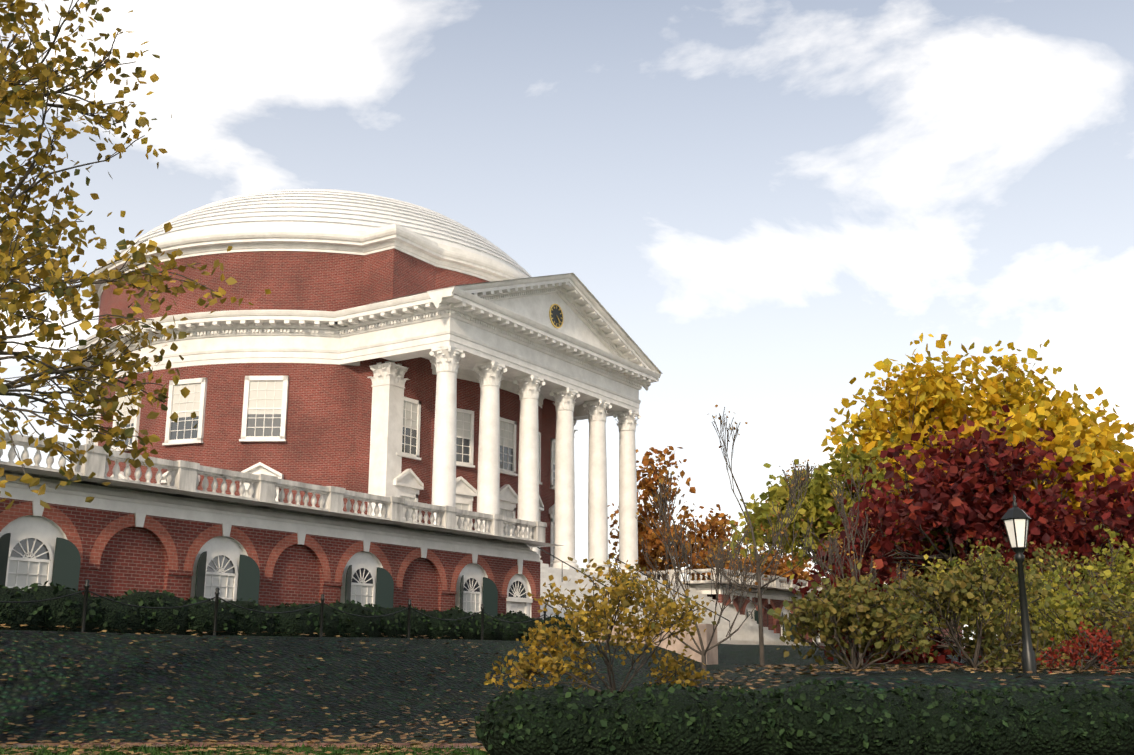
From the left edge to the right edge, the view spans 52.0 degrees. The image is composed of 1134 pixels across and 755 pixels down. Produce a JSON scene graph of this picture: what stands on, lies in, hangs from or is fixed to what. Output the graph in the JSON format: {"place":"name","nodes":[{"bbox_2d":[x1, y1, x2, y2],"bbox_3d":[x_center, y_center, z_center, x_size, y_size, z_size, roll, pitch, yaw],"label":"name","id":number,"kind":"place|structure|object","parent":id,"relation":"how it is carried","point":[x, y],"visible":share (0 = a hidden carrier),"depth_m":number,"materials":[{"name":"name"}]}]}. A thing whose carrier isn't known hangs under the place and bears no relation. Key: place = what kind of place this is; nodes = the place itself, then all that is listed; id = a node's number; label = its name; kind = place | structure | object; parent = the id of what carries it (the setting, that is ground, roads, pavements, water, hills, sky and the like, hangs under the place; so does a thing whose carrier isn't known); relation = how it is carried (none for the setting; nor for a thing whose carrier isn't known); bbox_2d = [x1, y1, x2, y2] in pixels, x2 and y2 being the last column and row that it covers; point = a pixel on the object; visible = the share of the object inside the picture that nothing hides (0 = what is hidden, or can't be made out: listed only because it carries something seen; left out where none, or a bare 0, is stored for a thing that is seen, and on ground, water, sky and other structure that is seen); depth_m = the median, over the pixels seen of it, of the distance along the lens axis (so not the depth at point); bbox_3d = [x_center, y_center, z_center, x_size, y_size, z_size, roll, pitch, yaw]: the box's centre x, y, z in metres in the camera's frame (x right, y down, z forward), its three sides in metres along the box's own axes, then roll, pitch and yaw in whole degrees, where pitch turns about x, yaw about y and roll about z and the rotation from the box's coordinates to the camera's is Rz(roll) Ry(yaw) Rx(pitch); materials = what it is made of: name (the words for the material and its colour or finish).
{"place":"outdoors","nodes":[
{"label":"outdoors","id":0,"kind":"place"},
{"bbox_2d":[0,0,270,508],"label":"tree","id":1,"kind":"object","parent":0,"point":[40,71],"depth_m":13.43,"materials":[{"name":"yellow plant"}]},
{"bbox_2d":[7,560,478,613],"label":"wing blinds","id":2,"kind":"object","parent":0,"point":[23,568],"visible":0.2,"depth_m":27.35,"materials":[{"name":"white"}]},
{"bbox_2d":[0,502,535,596],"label":"brick arch","id":3,"kind":"object","parent":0,"point":[62,520],"visible":0.79,"depth_m":28.12,"materials":[{"name":"red brick"}]},
{"bbox_2d":[0,630,1133,754],"bbox_3d":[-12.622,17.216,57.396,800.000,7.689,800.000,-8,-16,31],"label":"ground","id":4,"kind":"structure","parent":0,"point":[45,686],"depth_m":19.79,"materials":[{"name":"green plant"}]},
{"bbox_2d":[0,742,482,747],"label":"brick gutter path","id":5,"kind":"structure","parent":4,"relation":"on","point":[455,745],"depth_m":15.51,"materials":[{"name":"red brick"}]},
{"bbox_2d":[0,742,488,754],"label":"grass","id":6,"kind":"structure","parent":4,"relation":"on","point":[156,751],"depth_m":14.67,"materials":[{"name":"green plant"}]},
{"bbox_2d":[0,497,540,618],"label":"wing","id":7,"kind":"structure","parent":4,"relation":"on","point":[133,558],"depth_m":28.70,"materials":[{"name":"red brick"}]},
{"bbox_2d":[0,533,497,616],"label":"shutters","id":8,"kind":"object","parent":7,"relation":"attached to","point":[66,566],"visible":0.75,"depth_m":27.99,"materials":[{"name":"green wood"}]},
{"bbox_2d":[0,429,546,545],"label":"balustrade","id":9,"kind":"object","parent":7,"relation":"on","point":[182,475],"visible":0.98,"depth_m":29.07,"materials":[{"name":"white stone"}]},
{"bbox_2d":[0,464,563,617],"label":"wing trim","id":10,"kind":"structure","parent":4,"relation":"on","point":[139,504],"depth_m":28.10,"materials":[{"name":"white paint"}]},
{"bbox_2d":[0,580,580,641],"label":"hedge","id":11,"kind":"object","parent":4,"relation":"on","point":[115,620],"depth_m":25.04,"materials":[{"name":"green plant"}]},
{"bbox_2d":[0,579,594,639],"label":"chain fence posts","id":12,"kind":"object","parent":4,"relation":"on","point":[216,597],"visible":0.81,"depth_m":24.45,"materials":[{"name":"black metal"}]},
{"bbox_2d":[98,251,541,559],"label":"brick wall","id":13,"kind":"structure","parent":4,"relation":"on","point":[318,447],"depth_m":50.44,"materials":[{"name":"red brick"}]},
{"bbox_2d":[86,376,555,566],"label":"window frames","id":14,"kind":"structure","parent":13,"relation":"in","point":[408,483],"depth_m":50.05,"materials":[{"name":"white wood"}]},
{"bbox_2d":[89,414,554,559],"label":"window panes","id":15,"kind":"structure","parent":14,"relation":"in","point":[277,423],"depth_m":49.84,"materials":[{"name":"glass"}]},
{"bbox_2d":[90,381,554,554],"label":"window blinds","id":16,"kind":"object","parent":14,"relation":"in","point":[262,391],"visible":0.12,"depth_m":50.07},
{"bbox_2d":[119,189,531,277],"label":"dome","id":17,"kind":"structure","parent":13,"relation":"on","point":[336,209],"depth_m":53.87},
{"bbox_2d":[77,224,660,419],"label":"entablature","id":18,"kind":"structure","parent":13,"relation":"attached to","point":[475,329],"depth_m":50.62,"materials":[{"name":"white paint"}]},
{"bbox_2d":[353,249,555,566],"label":"wall","id":19,"kind":"structure","parent":13,"relation":"attached to","point":[391,274],"depth_m":50.87,"materials":[{"name":"red brick"}]},
{"bbox_2d":[369,273,662,390],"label":"pediment","id":20,"kind":"structure","parent":13,"relation":"on","point":[588,318],"depth_m":54.73,"materials":[{"name":"white paint"}]},
{"bbox_2d":[549,304,562,327],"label":"clock face","id":21,"kind":"object","parent":20,"relation":"attached to","point":[552,305],"visible":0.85,"depth_m":54.19,"materials":[{"name":"brown metal"}]},
{"bbox_2d":[551,305,562,326],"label":"clock","id":22,"kind":"object","parent":20,"relation":"attached to","point":[555,312],"visible":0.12,"depth_m":54.36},
{"bbox_2d":[367,345,683,584],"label":"portico columns","id":23,"kind":"structure","parent":4,"relation":"on","point":[388,379],"depth_m":51.07,"materials":[{"name":"white paint"}]},
{"bbox_2d":[0,624,1133,754],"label":"fallen leaves","id":24,"kind":"object","parent":4,"relation":"on","point":[419,743],"visible":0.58,"depth_m":17.36,"materials":[{"name":"brown plant"}]},
{"bbox_2d":[484,555,716,694],"bbox_3d":[0.875,5.001,22.077,4.368,3.239,4.573,-8,-16,31],"label":"bush","id":25,"kind":"object","parent":4,"relation":"on","point":[669,607],"depth_m":21.72,"materials":[{"name":"yellow plant"}]},
{"bbox_2d":[608,446,754,580],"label":"orange tree","id":26,"kind":"object","parent":4,"relation":"on","point":[651,536],"depth_m":77.35,"materials":[{"name":"orange plant"}]},
{"bbox_2d":[540,569,825,645],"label":"portico stairs","id":27,"kind":"structure","parent":4,"relation":"on","point":[747,633],"depth_m":52.27,"materials":[{"name":"white stone"}]},
{"bbox_2d":[531,547,796,639],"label":"stair handrails","id":28,"kind":"object","parent":27,"relation":"on","point":[657,581],"visible":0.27,"depth_m":51.62,"materials":[{"name":"black metal"}]},
{"bbox_2d":[612,471,785,672],"bbox_3d":[3.456,5.197,30.564,4.015,5.592,3.636,-8,-16,31],"label":"bare tree","id":29,"kind":"object","parent":4,"relation":"on","point":[703,652],"depth_m":30.47,"materials":[{"name":"brown plant"}]},
{"bbox_2d":[598,624,906,664],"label":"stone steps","id":30,"kind":"structure","parent":4,"relation":"on","point":[678,646],"depth_m":36.41,"materials":[{"name":"beige stone"}]},
{"bbox_2d":[695,405,820,665],"bbox_3d":[5.558,4.488,32.588,4.155,7.609,3.302,-8,-16,31],"label":"bare tree","id":31,"kind":"object","parent":4,"relation":"on","point":[792,494],"depth_m":32.42,"materials":[{"name":"brown plant"}]},
{"bbox_2d":[682,582,921,642],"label":"wing trim","id":32,"kind":"structure","parent":4,"relation":"on","point":[776,594],"depth_m":62.80,"materials":[{"name":"white paint"}]},
{"bbox_2d":[474,679,1133,754],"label":"boxwood","id":33,"kind":"object","parent":4,"relation":"on","point":[843,743],"depth_m":12.88,"materials":[{"name":"green plant"}]},
{"bbox_2d":[707,594,963,647],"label":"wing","id":34,"kind":"structure","parent":4,"relation":"on","point":[772,621],"depth_m":64.69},
{"bbox_2d":[641,568,821,593],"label":"balustrade","id":35,"kind":"object","parent":34,"relation":"on","point":[777,583],"visible":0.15,"depth_m":61.81,"materials":[{"name":"white stone"}]},
{"bbox_2d":[726,597,829,620],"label":"brick arch","id":36,"kind":"object","parent":34,"relation":"attached to","point":[765,603],"visible":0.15,"depth_m":63.06,"materials":[{"name":"red brick"}]},
{"bbox_2d":[746,610,820,641],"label":"shutters","id":37,"kind":"object","parent":34,"relation":"attached to","point":[756,619],"visible":0.19,"depth_m":65.49,"materials":[{"name":"green wood"}]},
{"bbox_2d":[767,562,940,673],"bbox_3d":[5.176,4.412,20.391,3.083,2.335,2.857,-8,-16,31],"label":"shrub foliage","id":38,"kind":"object","parent":4,"relation":"on","point":[872,618],"depth_m":20.04,"materials":[{"name":"green plant"}]},
{"bbox_2d":[797,458,922,664],"bbox_3d":[8.730,5.584,35.104,3.941,6.682,3.571,-8,-16,31],"label":"bare tree","id":39,"kind":"object","parent":4,"relation":"on","point":[831,559],"depth_m":36.09,"materials":[{"name":"brown plant"}]},
{"bbox_2d":[764,460,970,572],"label":"tree leaves","id":40,"kind":"object","parent":4,"relation":"on","point":[818,539],"visible":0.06,"depth_m":48.81,"materials":[{"name":"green plant"}]},
{"bbox_2d":[724,433,999,610],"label":"tree","id":41,"kind":"object","parent":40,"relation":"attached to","point":[820,502],"visible":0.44,"depth_m":48.43,"materials":[{"name":"green plant"}]},
{"bbox_2d":[787,405,1133,664],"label":"red tree","id":42,"kind":"object","parent":4,"relation":"on","point":[948,491],"depth_m":39.76,"materials":[{"name":"red plant"}]},
{"bbox_2d":[821,333,1133,661],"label":"yellow tree","id":43,"kind":"object","parent":4,"relation":"on","point":[1026,420],"depth_m":54.17,"materials":[{"name":"yellow plant"}]},
{"bbox_2d":[880,535,1093,672],"bbox_3d":[7.613,4.523,21.373,3.699,3.095,3.581,-8,-16,31],"label":"shrub foliage","id":44,"kind":"object","parent":4,"relation":"on","point":[959,584],"depth_m":20.85,"materials":[{"name":"green plant"}]},
{"bbox_2d":[885,538,1098,667],"bbox_3d":[9.416,5.727,25.966,4.873,4.399,5.135,-8,-16,31],"label":"shrub foliage","id":45,"kind":"object","parent":4,"relation":"on","point":[926,556],"depth_m":26.15,"materials":[{"name":"green plant"}]},
{"bbox_2d":[1001,494,1036,673],"bbox_3d":[6.852,3.077,17.515,0.407,2.680,0.470,-8,-16,31],"label":"lamp post","id":46,"kind":"object","parent":4,"relation":"on","point":[1028,656],"depth_m":17.54,"materials":[{"name":"black metal"}]},
{"bbox_2d":[972,514,1133,669],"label":"shrub foliage","id":47,"kind":"object","parent":4,"relation":"on","point":[1125,567],"depth_m":23.72,"materials":[{"name":"green plant"}]},
{"bbox_2d":[983,540,1133,667],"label":"shrub foliage","id":48,"kind":"object","parent":4,"relation":"on","point":[1040,555],"depth_m":28.36,"materials":[{"name":"plant"}]},
{"bbox_2d":[1036,621,1121,674],"bbox_3d":[8.350,4.578,18.946,1.313,1.196,1.330,-8,-16,31],"label":"bush","id":49,"kind":"object","parent":4,"relation":"on","point":[1108,651],"depth_m":18.80,"materials":[{"name":"red plant"}]},
{"bbox_2d":[1063,576,1133,664],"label":"shrub foliage","id":50,"kind":"object","parent":4,"relation":"on","point":[1102,597],"depth_m":21.01,"materials":[{"name":"plant"}]},
{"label":"orange tree wood","id":51,"kind":"object","parent":4,"relation":"on","visible":0},
{"bbox_2d":[743,521,813,582],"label":"tree","id":52,"kind":"object","parent":51,"relation":"on","point":[798,570],"visible":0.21,"depth_m":92.01,"materials":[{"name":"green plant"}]},
{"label":"yellow tree wood","id":53,"kind":"object","parent":4,"relation":"on","visible":0},
{"bbox_2d":[999,405,1132,612],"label":"tree leaves","id":54,"kind":"object","parent":53,"relation":"on","point":[1086,443],"depth_m":65.44,"materials":[{"name":"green plant"}]},
{"bbox_2d":[0,0,1133,639],"label":"sky","id":55,"kind":"structure","parent":0,"point":[773,200],"materials":[{"name":"white"}]}
]}

